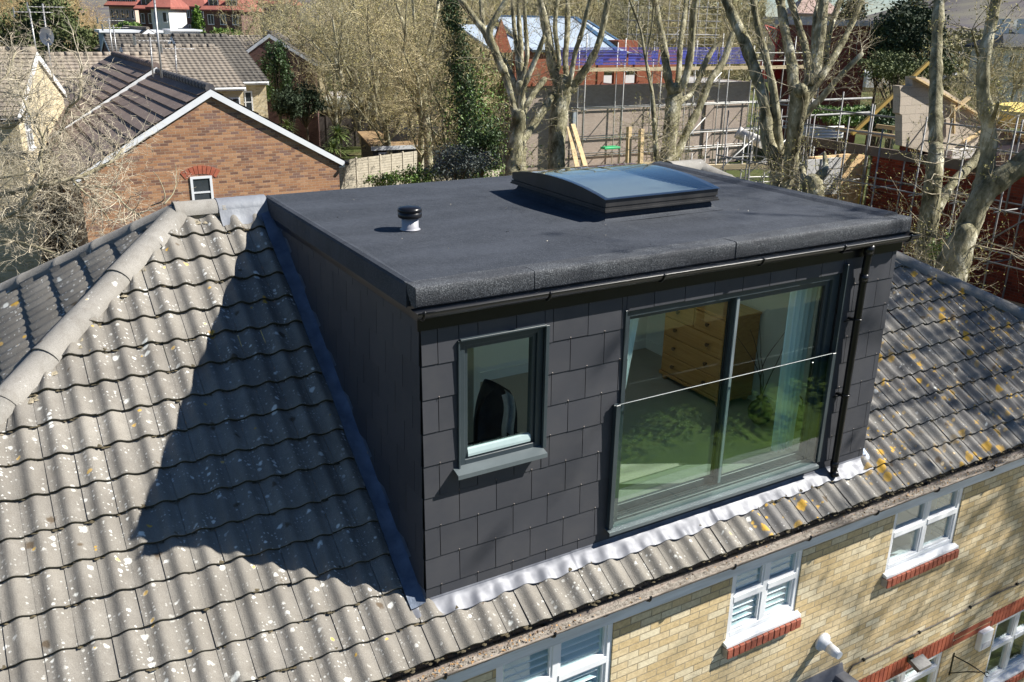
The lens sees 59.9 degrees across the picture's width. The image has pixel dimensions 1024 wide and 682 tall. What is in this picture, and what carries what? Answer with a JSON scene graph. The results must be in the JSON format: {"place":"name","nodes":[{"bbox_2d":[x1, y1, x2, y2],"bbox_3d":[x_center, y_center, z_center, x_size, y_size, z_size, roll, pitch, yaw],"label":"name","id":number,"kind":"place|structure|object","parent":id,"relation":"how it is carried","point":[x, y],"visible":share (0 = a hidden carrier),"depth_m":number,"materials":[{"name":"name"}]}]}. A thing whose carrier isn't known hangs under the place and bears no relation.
{"place":"outdoors","nodes":[
{"label":"outdoors","id":0,"kind":"place"},
{"bbox_2d":[9,0,1023,681],"bbox_3d":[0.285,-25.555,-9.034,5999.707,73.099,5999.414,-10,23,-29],"label":"ground","id":1,"kind":"structure","parent":0,"point":[961,12],"depth_m":446.54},
{"bbox_2d":[0,0,67,46],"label":"conifer","id":2,"kind":"object","parent":1,"relation":"on","point":[3,23],"visible":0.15,"depth_m":70.49,"materials":[{"name":"green plant"}]},
{"bbox_2d":[0,46,69,282],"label":"cream brick house","id":3,"kind":"structure","parent":1,"relation":"on","point":[10,272],"depth_m":28.05,"materials":[{"name":"beige brick"}]},
{"bbox_2d":[26,2,64,80],"bbox_3d":[-16.401,-10.491,31.140,1.369,2.604,1.080,1,20,0],"label":"television aerial","id":4,"kind":"object","parent":3,"relation":"on","point":[44,34],"visible":0.89,"depth_m":31.02,"materials":[{"name":"metal"}]},
{"bbox_2d":[2,0,86,59],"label":"conifer","id":5,"kind":"object","parent":1,"relation":"on","point":[49,18],"visible":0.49,"depth_m":68.65,"materials":[{"name":"green plant"}]},
{"bbox_2d":[49,19,99,51],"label":"conifer","id":6,"kind":"object","parent":1,"relation":"on","point":[87,35],"visible":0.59,"depth_m":66.89,"materials":[{"name":"green plant"}]},
{"bbox_2d":[0,2,192,276],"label":"bare tree","id":7,"kind":"object","parent":1,"relation":"on","point":[9,211],"visible":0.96,"depth_m":13.30,"materials":[{"name":"brown plant"}]},
{"bbox_2d":[49,51,159,251],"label":"purple roofed house","id":8,"kind":"structure","parent":1,"relation":"on","point":[133,70],"depth_m":33.77,"materials":[{"name":"tile"}]},
{"bbox_2d":[44,52,171,85],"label":"tan roofed house","id":9,"kind":"structure","parent":1,"relation":"on","point":[96,57],"depth_m":45.47,"materials":[{"name":"tile"}]},
{"bbox_2d":[104,0,139,24],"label":"estate block","id":10,"kind":"structure","parent":1,"relation":"on","point":[123,7],"depth_m":150.34,"materials":[{"name":"brick"}]},
{"bbox_2d":[94,29,163,47],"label":"blue grey box house","id":11,"kind":"structure","parent":1,"relation":"on","point":[117,31],"depth_m":63.58,"materials":[{"name":"paint"}]},
{"bbox_2d":[100,34,170,51],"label":"brick back house","id":12,"kind":"structure","parent":1,"relation":"on","point":[125,39],"depth_m":59.02,"materials":[{"name":"tile"}]},
{"bbox_2d":[133,0,152,29],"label":"estate block","id":13,"kind":"structure","parent":1,"relation":"on","point":[145,16],"depth_m":140.29,"materials":[{"name":"brick"}]},
{"bbox_2d":[145,0,190,33],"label":"white rendered block","id":14,"kind":"structure","parent":1,"relation":"on","point":[171,14],"depth_m":138.02,"materials":[{"name":"paint"}]},
{"bbox_2d":[119,44,245,104],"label":"grey roofed house","id":15,"kind":"structure","parent":1,"relation":"on","point":[209,63],"depth_m":48.03,"materials":[{"name":"tile"}]},
{"bbox_2d":[182,0,206,29],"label":"estate block","id":16,"kind":"structure","parent":1,"relation":"on","point":[192,3],"depth_m":185.58,"materials":[{"name":"brick"}]},
{"bbox_2d":[46,68,349,267],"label":"brown brick house","id":17,"kind":"structure","parent":1,"relation":"on","point":[213,142],"depth_m":26.12,"materials":[{"name":"brick"}]},
{"bbox_2d":[190,175,213,199],"bbox_3d":[-9.092,-4.267,26.118,0.720,1.150,0.100,-10,23,-29],"label":"window","id":18,"kind":"structure","parent":17,"relation":"in","point":[201,186],"depth_m":26.06,"materials":[{"name":"white plastic"}]},
{"bbox_2d":[191,4,206,33],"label":"tree","id":19,"kind":"object","parent":1,"relation":"on","point":[198,22],"visible":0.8,"depth_m":119.53,"materials":[{"name":"green plant"}]},
{"bbox_2d":[168,33,268,117],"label":"dark roofed house","id":20,"kind":"structure","parent":1,"relation":"on","point":[251,74],"depth_m":49.91,"materials":[{"name":"tile"}]},
{"bbox_2d":[199,0,263,34],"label":"estate block","id":21,"kind":"structure","parent":1,"relation":"on","point":[209,7],"depth_m":140.49,"materials":[{"name":"brick"}]},
{"bbox_2d":[211,0,313,34],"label":"woodland tree","id":22,"kind":"object","parent":1,"relation":"on","point":[255,16],"visible":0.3,"depth_m":87.28,"materials":[{"name":"brown plant"}]},
{"bbox_2d":[256,35,296,126],"bbox_3d":[-14.223,-14.486,54.589,2.006,8.218,1.924,9,21,21],"label":"evergreen tree","id":23,"kind":"object","parent":1,"relation":"on","point":[279,62],"visible":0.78,"depth_m":53.62,"materials":[{"name":"green plant"}]},
{"bbox_2d":[227,35,325,97],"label":"terrace","id":24,"kind":"structure","parent":1,"relation":"on","point":[243,39],"depth_m":73.93,"materials":[{"name":"beige brick"}]},
{"bbox_2d":[235,0,330,55],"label":"woodland tree","id":25,"kind":"object","parent":1,"relation":"on","point":[285,10],"visible":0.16,"depth_m":71.43,"materials":[{"name":"brown plant"}]},
{"bbox_2d":[246,30,322,145],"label":"white edged gable house","id":26,"kind":"structure","parent":1,"relation":"on","point":[255,50],"depth_m":61.30,"materials":[{"name":"brick"}]},
{"bbox_2d":[268,84,308,132],"bbox_3d":[-13.183,-12.331,52.629,2.388,5.540,2.546,-1,20,-6],"label":"leafy bush","id":27,"kind":"object","parent":1,"relation":"on","point":[286,104],"visible":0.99,"depth_m":51.63,"materials":[{"name":"green plant"}]},
{"bbox_2d":[253,0,332,52],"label":"woodland tree","id":28,"kind":"object","parent":1,"relation":"on","point":[294,12],"visible":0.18,"depth_m":96.01,"materials":[{"name":"brown plant"}]},
{"bbox_2d":[241,0,360,87],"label":"woodland tree","id":29,"kind":"object","parent":1,"relation":"on","point":[298,39],"visible":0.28,"depth_m":62.84,"materials":[{"name":"brown plant"}]},
{"bbox_2d":[290,80,329,140],"bbox_3d":[-12.959,-13.378,55.486,3.316,5.562,2.723,-10,23,-29],"label":"leafy bush","id":30,"kind":"object","parent":1,"relation":"on","point":[313,104],"visible":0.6,"depth_m":54.94,"materials":[{"name":"green plant"}]},
{"bbox_2d":[270,0,371,155],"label":"woodland tree","id":31,"kind":"object","parent":1,"relation":"on","point":[336,119],"visible":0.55,"depth_m":58.38,"materials":[{"name":"brown plant"}]},
{"bbox_2d":[256,0,414,145],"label":"woodland tree","id":32,"kind":"object","parent":1,"relation":"on","point":[337,57],"visible":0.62,"depth_m":54.40,"materials":[{"name":"brown plant"}]},
{"bbox_2d":[307,0,401,130],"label":"plane tree","id":33,"kind":"object","parent":1,"relation":"on","point":[347,71],"visible":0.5,"depth_m":54.70,"materials":[{"name":"brown plant"}]},
{"bbox_2d":[307,0,436,120],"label":"woodland tree","id":34,"kind":"object","parent":1,"relation":"on","point":[419,2],"visible":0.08,"depth_m":64.38,"materials":[{"name":"brown plant"}]},
{"bbox_2d":[297,0,450,168],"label":"woodland tree","id":35,"kind":"object","parent":1,"relation":"on","point":[388,122],"visible":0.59,"depth_m":49.59,"materials":[{"name":"brown plant"}]},
{"bbox_2d":[339,149,424,188],"bbox_3d":[-7.404,-9.549,49.974,0.100,1.910,6.805,18,26,39],"label":"garden fence","id":36,"kind":"object","parent":1,"relation":"on","point":[380,160],"visible":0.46,"depth_m":49.47,"materials":[{"name":"wood"}]},
{"bbox_2d":[319,0,445,126],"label":"woodland tree","id":37,"kind":"object","parent":1,"relation":"on","point":[395,11],"visible":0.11,"depth_m":59.96,"materials":[{"name":"brown plant"}]},
{"bbox_2d":[319,114,459,146],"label":"dark fence","id":38,"kind":"object","parent":1,"relation":"on","point":[325,123],"visible":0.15,"depth_m":65.59,"materials":[{"name":"wood"}]},
{"bbox_2d":[363,170,416,186],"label":"leafy bush","id":39,"kind":"object","parent":1,"relation":"on","point":[390,178],"visible":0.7,"depth_m":37.91,"materials":[{"name":"green plant"}]},
{"bbox_2d":[357,129,432,170],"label":"garden shed","id":40,"kind":"structure","parent":1,"relation":"on","point":[367,139],"depth_m":52.39,"materials":[{"name":"brown wood"}]},
{"bbox_2d":[327,0,504,180],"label":"woodland tree","id":41,"kind":"object","parent":1,"relation":"on","point":[406,41],"visible":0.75,"depth_m":45.60,"materials":[{"name":"brown plant"}]},
{"bbox_2d":[374,0,459,181],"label":"plane tree","id":42,"kind":"object","parent":1,"relation":"on","point":[432,31],"visible":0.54,"depth_m":46.77,"materials":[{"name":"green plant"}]},
{"bbox_2d":[394,163,441,183],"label":"leafy bush","id":43,"kind":"object","parent":1,"relation":"on","point":[408,175],"visible":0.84,"depth_m":36.80,"materials":[{"name":"green plant"}]},
{"bbox_2d":[392,0,509,128],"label":"woodland tree","id":44,"kind":"object","parent":1,"relation":"on","point":[467,20],"visible":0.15,"depth_m":57.25,"materials":[{"name":"brown plant"}]},
{"bbox_2d":[370,0,534,176],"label":"woodland tree","id":45,"kind":"object","parent":1,"relation":"on","point":[434,142],"visible":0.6,"depth_m":43.08,"materials":[{"name":"brown plant"}]},
{"bbox_2d":[412,141,504,181],"bbox_3d":[-2.031,-6.058,37.444,4.138,4.498,4.202,-10,23,-29],"label":"leafy bush","id":46,"kind":"object","parent":1,"relation":"on","point":[463,165],"visible":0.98,"depth_m":36.68,"materials":[{"name":"green plant"}]},
{"bbox_2d":[398,0,545,180],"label":"ivy clad tree","id":47,"kind":"object","parent":1,"relation":"on","point":[467,106],"visible":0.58,"depth_m":41.97,"materials":[{"name":"green plant"}]},
{"bbox_2d":[419,0,536,125],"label":"woodland tree","id":48,"kind":"object","parent":1,"relation":"on","point":[488,71],"visible":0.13,"depth_m":58.84,"materials":[{"name":"brown plant"}]},
{"bbox_2d":[454,113,507,177],"bbox_3d":[-1.539,-7.664,40.515,2.446,5.430,2.549,-5,21,-16],"label":"leafy bush","id":49,"kind":"object","parent":1,"relation":"on","point":[484,140],"visible":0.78,"depth_m":39.66,"materials":[{"name":"green plant"}]},
{"bbox_2d":[0,0,1011,99],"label":"wood","id":50,"kind":"object","parent":1,"relation":"on","point":[967,34],"visible":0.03,"depth_m":113.51,"materials":[{"name":"wood"}]},
{"bbox_2d":[468,0,547,170],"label":"plane tree","id":51,"kind":"object","parent":1,"relation":"on","point":[519,57],"visible":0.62,"depth_m":40.06,"materials":[{"name":"beige plant"}]},
{"bbox_2d":[0,159,1023,681],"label":"tiled house","id":52,"kind":"structure","parent":1,"relation":"on","point":[194,505],"depth_m":7.21,"materials":[{"name":"tile"}]},
{"bbox_2d":[496,623,612,681],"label":"window","id":53,"kind":"structure","parent":52,"relation":"in","point":[555,673],"depth_m":7.42,"materials":[{"name":"white plastic"}]},
{"bbox_2d":[261,161,919,618],"bbox_3d":[0.604,-0.172,8.558,5.014,2.797,3.584,-10,23,-29],"label":"dormer","id":54,"kind":"object","parent":52,"relation":"on","point":[425,309],"visible":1,"depth_m":7.14,"materials":[{"name":"tile"}]},
{"bbox_2d":[468,379,518,446],"bbox_3d":[-0.088,0.876,7.561,0.560,0.971,0.609,-10,23,-29],"label":"chair","id":55,"kind":"object","parent":54,"relation":"on","point":[488,415],"visible":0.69,"depth_m":7.68,"materials":[{"name":"fabric"}]},
{"bbox_2d":[501,389,514,436],"bbox_3d":[-0.035,0.622,7.446,0.112,0.412,0.150,7,21,16],"label":"towel","id":56,"kind":"object","parent":55,"relation":"on","point":[508,420],"visible":0.99,"depth_m":7.45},
{"bbox_2d":[453,324,549,479],"bbox_3d":[-0.088,0.407,6.326,0.765,1.023,0.204,-10,23,-29],"label":"window","id":57,"kind":"structure","parent":54,"relation":"in","point":[483,458],"depth_m":6.39,"materials":[{"name":"metal"}]},
{"bbox_2d":[626,318,638,383],"bbox_3d":[0.914,0.146,7.141,0.300,1.260,0.060,-10,23,-29],"label":"curtain","id":58,"kind":"object","parent":54,"relation":"hanging from","point":[633,328],"visible":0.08,"depth_m":7.09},
{"bbox_2d":[659,301,761,405],"bbox_3d":[2.154,0.058,9.837,0.530,1.020,1.020,-10,23,-29],"label":"chest of drawers","id":59,"kind":"object","parent":54,"relation":"on","point":[693,342],"visible":0.88,"depth_m":9.57,"materials":[{"name":"orange wood"}]},
{"bbox_2d":[614,273,839,521],"bbox_3d":[1.825,0.434,7.612,2.370,1.845,0.123,-10,23,-29],"label":"sliding door","id":60,"kind":"structure","parent":54,"relation":"in","point":[829,284],"depth_m":7.74,"materials":[{"name":"metal"}]},
{"bbox_2d":[737,325,784,424],"bbox_3d":[2.527,0.354,9.083,0.469,0.993,0.308,17,25,37],"label":"vase","id":61,"kind":"object","parent":54,"relation":"on","point":[760,410],"visible":0.91,"depth_m":9.06,"materials":[{"name":"black ceramic"}]},
{"bbox_2d":[771,287,817,451],"bbox_3d":[2.634,0.133,8.235,0.360,1.930,0.060,-10,23,-29],"label":"curtain","id":62,"kind":"object","parent":54,"relation":"hanging from","point":[800,311],"visible":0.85,"depth_m":8.24,"materials":[{"name":"fabric"}]},
{"bbox_2d":[723,550,802,648],"bbox_3d":[2.400,2.397,8.451,0.980,0.818,0.145,-10,23,-29],"label":"window","id":63,"kind":"structure","parent":52,"relation":"in","point":[762,621],"depth_m":8.50,"materials":[{"name":"white plastic"}]},
{"bbox_2d":[815,632,842,658],"bbox_3d":[3.267,3.144,9.101,0.200,0.198,0.241,-10,23,-29],"label":"flue","id":64,"kind":"object","parent":52,"relation":"attached to","point":[825,643],"visible":1,"depth_m":9.10,"materials":[{"name":"white plastic"}]},
{"bbox_2d":[802,662,858,681],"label":"lean to roof","id":65,"kind":"object","parent":52,"relation":"attached to","point":[837,673],"visible":1,"depth_m":9.43,"materials":[{"name":"grey"}]},
{"bbox_2d":[885,652,941,681],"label":"window","id":66,"kind":"structure","parent":52,"relation":"in","point":[932,672],"depth_m":10.60,"materials":[{"name":"white plastic"}]},
{"bbox_2d":[906,654,931,672],"bbox_3d":[4.648,3.678,10.171,0.220,0.110,0.229,-10,23,-29],"label":"security light","id":67,"kind":"object","parent":52,"relation":"attached to","point":[921,662],"visible":1,"depth_m":10.12,"materials":[{"name":"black plastic"}]},
{"bbox_2d":[882,488,962,578],"bbox_3d":[4.454,2.016,9.591,1.220,0.818,0.145,-10,23,-29],"label":"window","id":68,"kind":"structure","parent":52,"relation":"in","point":[921,552],"depth_m":9.65,"materials":[{"name":"white plastic"}]},
{"bbox_2d":[848,581,1023,673],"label":"cable","id":69,"kind":"object","parent":52,"relation":"attached to","point":[919,631],"visible":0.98,"depth_m":10.28,"materials":[{"name":"black plastic"}]},
{"bbox_2d":[974,626,993,651],"bbox_3d":[5.870,3.703,11.037,0.230,0.270,0.077,-10,23,-29],"label":"alarm box","id":70,"kind":"object","parent":52,"relation":"attached to","point":[983,638],"visible":1,"depth_m":10.99,"materials":[{"name":"white plastic"}]},
{"bbox_2d":[983,610,1023,681],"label":"window","id":71,"kind":"structure","parent":52,"relation":"in","point":[1007,668],"depth_m":11.66,"materials":[{"name":"white plastic"}]},
{"bbox_2d":[439,0,588,178],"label":"plane tree","id":72,"kind":"object","parent":1,"relation":"on","point":[519,135],"visible":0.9,"depth_m":33.88,"materials":[{"name":"beige plant"}]},
{"bbox_2d":[506,0,644,168],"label":"plane tree","id":73,"kind":"object","parent":1,"relation":"on","point":[556,140],"visible":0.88,"depth_m":35.75,"materials":[{"name":"beige plant"}]},
{"bbox_2d":[558,0,628,38],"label":"woodland tree","id":74,"kind":"object","parent":1,"relation":"on","point":[596,13],"visible":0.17,"depth_m":85.37,"materials":[{"name":"brown plant"}]},
{"bbox_2d":[461,15,749,169],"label":"site building","id":75,"kind":"structure","parent":1,"relation":"on","point":[600,91],"depth_m":56.40,"materials":[{"name":"grey brick"}]},
{"bbox_2d":[580,0,667,74],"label":"woodland tree","id":76,"kind":"object","parent":1,"relation":"on","point":[624,30],"visible":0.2,"depth_m":80.48,"materials":[{"name":"brown plant"}]},
{"bbox_2d":[600,0,705,163],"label":"young tree","id":77,"kind":"object","parent":1,"relation":"on","point":[656,156],"visible":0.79,"depth_m":32.87,"materials":[{"name":"brown plant"}]},
{"bbox_2d":[610,0,716,65],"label":"woodland tree","id":78,"kind":"object","parent":1,"relation":"on","point":[670,41],"visible":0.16,"depth_m":82.89,"materials":[{"name":"brown plant"}]},
{"bbox_2d":[623,0,721,75],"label":"scaffolding","id":79,"kind":"object","parent":1,"relation":"on","point":[676,34],"visible":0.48,"depth_m":66.86,"materials":[{"name":"metal"}]},
{"bbox_2d":[561,33,818,165],"bbox_3d":[12.167,-15.604,58.317,21.781,8.891,1.250,-10,23,-27],"label":"scaffolding","id":80,"kind":"object","parent":1,"relation":"on","point":[633,60],"visible":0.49,"depth_m":56.20,"materials":[{"name":"metal"}]},
{"bbox_2d":[643,0,752,76],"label":"woodland tree","id":81,"kind":"object","parent":1,"relation":"on","point":[684,41],"visible":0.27,"depth_m":79.38,"materials":[{"name":"brown plant"}]},
{"bbox_2d":[619,0,779,161],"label":"plane tree","id":82,"kind":"object","parent":1,"relation":"on","point":[675,89],"visible":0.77,"depth_m":34.94,"materials":[{"name":"beige plant"}]},
{"bbox_2d":[671,0,775,78],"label":"woodland tree","id":83,"kind":"object","parent":1,"relation":"on","point":[724,19],"visible":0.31,"depth_m":85.21,"materials":[{"name":"brown plant"}]},
{"bbox_2d":[679,133,813,191],"bbox_3d":[10.748,-7.385,41.196,6.800,4.429,1.700,-4,21,-14],"label":"scaffolding","id":84,"kind":"object","parent":1,"relation":"on","point":[734,166],"visible":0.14,"depth_m":40.21,"materials":[{"name":"metal"}]},
{"bbox_2d":[709,0,810,80],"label":"woodland tree","id":85,"kind":"object","parent":1,"relation":"on","point":[746,70],"visible":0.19,"depth_m":89.66,"materials":[{"name":"brown plant"}]},
{"bbox_2d":[734,16,812,81],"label":"pale roof building","id":86,"kind":"structure","parent":1,"relation":"on","point":[772,45],"depth_m":120.65,"materials":[{"name":"brick"}]},
{"bbox_2d":[683,0,897,190],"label":"plane tree","id":87,"kind":"object","parent":1,"relation":"on","point":[818,62],"visible":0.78,"depth_m":26.75,"materials":[{"name":"brown plant"}]},
{"bbox_2d":[786,0,839,19],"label":"hilltop house","id":88,"kind":"structure","parent":1,"relation":"on","point":[809,14],"depth_m":190.57,"materials":[{"name":"brick"}]},
{"bbox_2d":[740,127,886,205],"bbox_3d":[7.856,-2.486,24.717,4.232,6.804,4.456,9,22,21],"label":"bush","id":89,"kind":"object","parent":1,"relation":"on","point":[812,183],"visible":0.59,"depth_m":23.95,"materials":[{"name":"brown plant"}]},
{"bbox_2d":[802,126,843,138],"bbox_3d":[12.486,-8.408,35.852,1.729,0.600,0.140,3,20,5],"label":"pipe stack","id":90,"kind":"object","parent":1,"relation":"on","point":[825,133],"visible":0.49,"depth_m":35.79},
{"bbox_2d":[774,20,873,156],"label":"red brown block","id":91,"kind":"structure","parent":1,"relation":"on","point":[844,60],"depth_m":63.57,"materials":[{"name":"brick"}]},
{"bbox_2d":[812,104,875,153],"bbox_3d":[16.286,-9.132,44.989,3.861,5.695,3.744,-1,20,-6],"label":"leafy bush","id":92,"kind":"object","parent":1,"relation":"on","point":[834,121],"visible":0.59,"depth_m":43.51,"materials":[{"name":"green plant"}]},
{"bbox_2d":[837,0,871,20],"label":"tree","id":93,"kind":"object","parent":1,"relation":"on","point":[863,16],"visible":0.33,"depth_m":149.29,"materials":[{"name":"green plant"}]},
{"bbox_2d":[716,89,1023,344],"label":"scaffolding","id":94,"kind":"object","parent":1,"relation":"on","point":[1000,201],"visible":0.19,"depth_m":23.69,"materials":[{"name":"metal"}]},
{"bbox_2d":[854,103,894,204],"bbox_3d":[17.235,-8.448,42.862,2.232,5.897,2.276,10,22,24],"label":"leafy bush","id":95,"kind":"object","parent":1,"relation":"on","point":[885,121],"visible":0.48,"depth_m":41.83,"materials":[{"name":"green plant"}]},
{"bbox_2d":[847,47,970,148],"bbox_3d":[21.853,-12.674,51.291,7.402,8.218,6.547,-10,23,-29],"label":"leafy bush","id":96,"kind":"object","parent":1,"relation":"on","point":[890,69],"visible":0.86,"depth_m":49.54,"materials":[{"name":"green plant"}]},
{"bbox_2d":[801,76,1023,354],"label":"red brick building","id":97,"kind":"structure","parent":1,"relation":"on","point":[910,96],"depth_m":24.24,"materials":[{"name":"brick"}]},
{"bbox_2d":[754,97,1023,214],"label":"guard rails","id":98,"kind":"object","parent":97,"relation":"attached to","point":[1020,132],"visible":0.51,"depth_m":25.77,"materials":[{"name":"metal"}]},
{"bbox_2d":[850,61,928,134],"bbox_3d":[11.499,-7.388,27.000,2.471,2.161,0.100,-6,21,-17],"label":"yellow prop","id":99,"kind":"object","parent":97,"relation":"on","point":[918,71],"visible":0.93,"depth_m":26.96,"materials":[{"name":"paint"}]},
{"bbox_2d":[867,0,957,147],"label":"evergreen tree","id":100,"kind":"object","parent":1,"relation":"on","point":[904,28],"visible":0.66,"depth_m":60.45,"materials":[{"name":"green plant"}]},
{"bbox_2d":[866,0,1023,307],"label":"plane tree","id":101,"kind":"object","parent":1,"relation":"on","point":[932,193],"visible":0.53,"depth_m":21.95,"materials":[{"name":"brown plant"}]},
{"bbox_2d":[884,0,1023,331],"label":"plane tree","id":102,"kind":"object","parent":1,"relation":"on","point":[990,183],"visible":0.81,"depth_m":18.52,"materials":[{"name":"brown plant"}]},
{"bbox_2d":[942,30,1023,110],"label":"woodland tree","id":103,"kind":"object","parent":1,"relation":"on","point":[997,71],"visible":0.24,"depth_m":63.02,"materials":[{"name":"green plant"}]},
{"bbox_2d":[945,42,1023,110],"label":"woodland tree","id":104,"kind":"object","parent":1,"relation":"on","point":[991,72],"visible":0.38,"depth_m":58.52,"materials":[{"name":"green plant"}]},
{"bbox_2d":[963,19,1023,102],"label":"roadside house","id":105,"kind":"structure","parent":1,"relation":"on","point":[1019,37],"depth_m":91.87,"materials":[{"name":"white brick"}]},
{"bbox_2d":[966,39,1023,129],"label":"woodland tree","id":106,"kind":"object","parent":1,"relation":"on","point":[1020,80],"visible":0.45,"depth_m":72.19,"materials":[{"name":"green plant"}]},
{"bbox_2d":[475,0,905,16],"label":"sky","id":107,"kind":"structure","parent":0,"point":[886,2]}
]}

